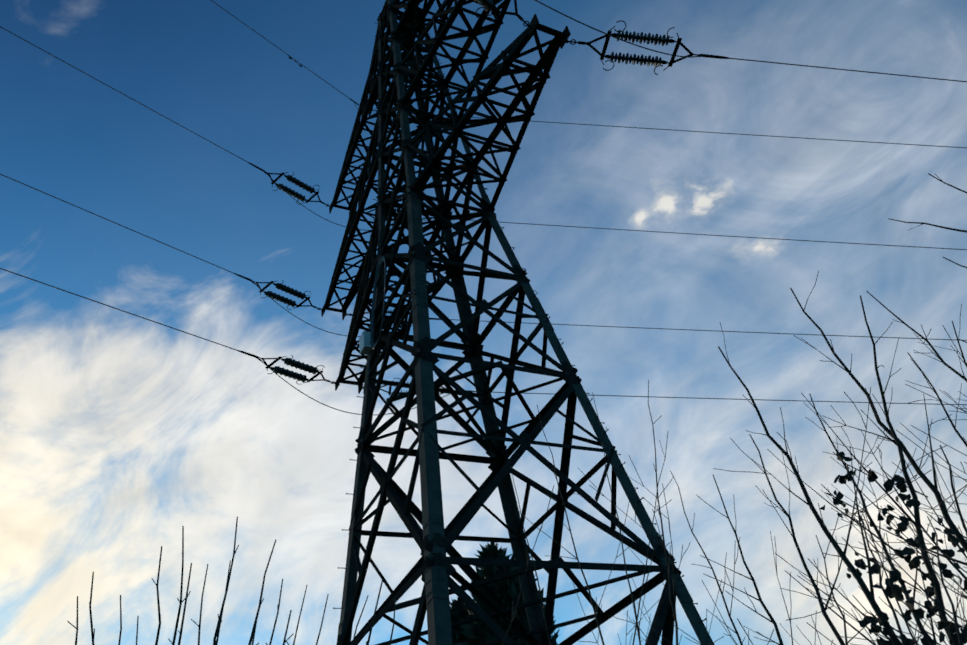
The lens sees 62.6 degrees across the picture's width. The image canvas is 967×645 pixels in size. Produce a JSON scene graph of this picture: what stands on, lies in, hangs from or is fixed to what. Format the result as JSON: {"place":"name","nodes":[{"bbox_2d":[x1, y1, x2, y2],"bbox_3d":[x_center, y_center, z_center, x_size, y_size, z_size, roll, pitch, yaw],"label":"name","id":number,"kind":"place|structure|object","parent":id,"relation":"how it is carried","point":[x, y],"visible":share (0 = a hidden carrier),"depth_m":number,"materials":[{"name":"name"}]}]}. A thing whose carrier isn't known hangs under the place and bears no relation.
{"place":"outdoors","nodes":[
{"label":"outdoors","id":0,"kind":"place"},
{"bbox_2d":[0,0,966,644],"label":"sky","id":1,"kind":"structure","parent":0,"point":[120,431],"materials":[{"name":"blue"}]},
{"bbox_2d":[450,542,558,644],"bbox_3d":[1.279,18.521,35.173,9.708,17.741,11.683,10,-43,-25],"label":"conifer tree","id":2,"kind":"object","parent":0,"point":[460,610],"depth_m":37.35,"materials":[{"name":"green plant"}]},
{"label":"ground","id":3,"kind":"structure","parent":0,"visible":0},
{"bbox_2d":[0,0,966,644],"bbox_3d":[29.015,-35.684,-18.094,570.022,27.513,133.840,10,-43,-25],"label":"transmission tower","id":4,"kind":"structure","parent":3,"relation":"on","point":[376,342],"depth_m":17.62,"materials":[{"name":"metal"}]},
{"bbox_2d":[67,173,966,644],"bbox_3d":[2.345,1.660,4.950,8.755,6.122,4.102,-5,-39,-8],"label":"bare branches","id":5,"kind":"object","parent":3,"relation":"on","point":[919,531],"visible":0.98,"depth_m":4.53,"materials":[{"name":"brown plant"}]},
{"bbox_2d":[820,451,966,644],"bbox_3d":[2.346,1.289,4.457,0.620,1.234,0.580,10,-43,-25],"label":"leaves","id":6,"kind":"object","parent":5,"relation":"attached to","point":[888,484],"visible":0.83,"depth_m":4.44,"materials":[{"name":"black plant"}]}
]}

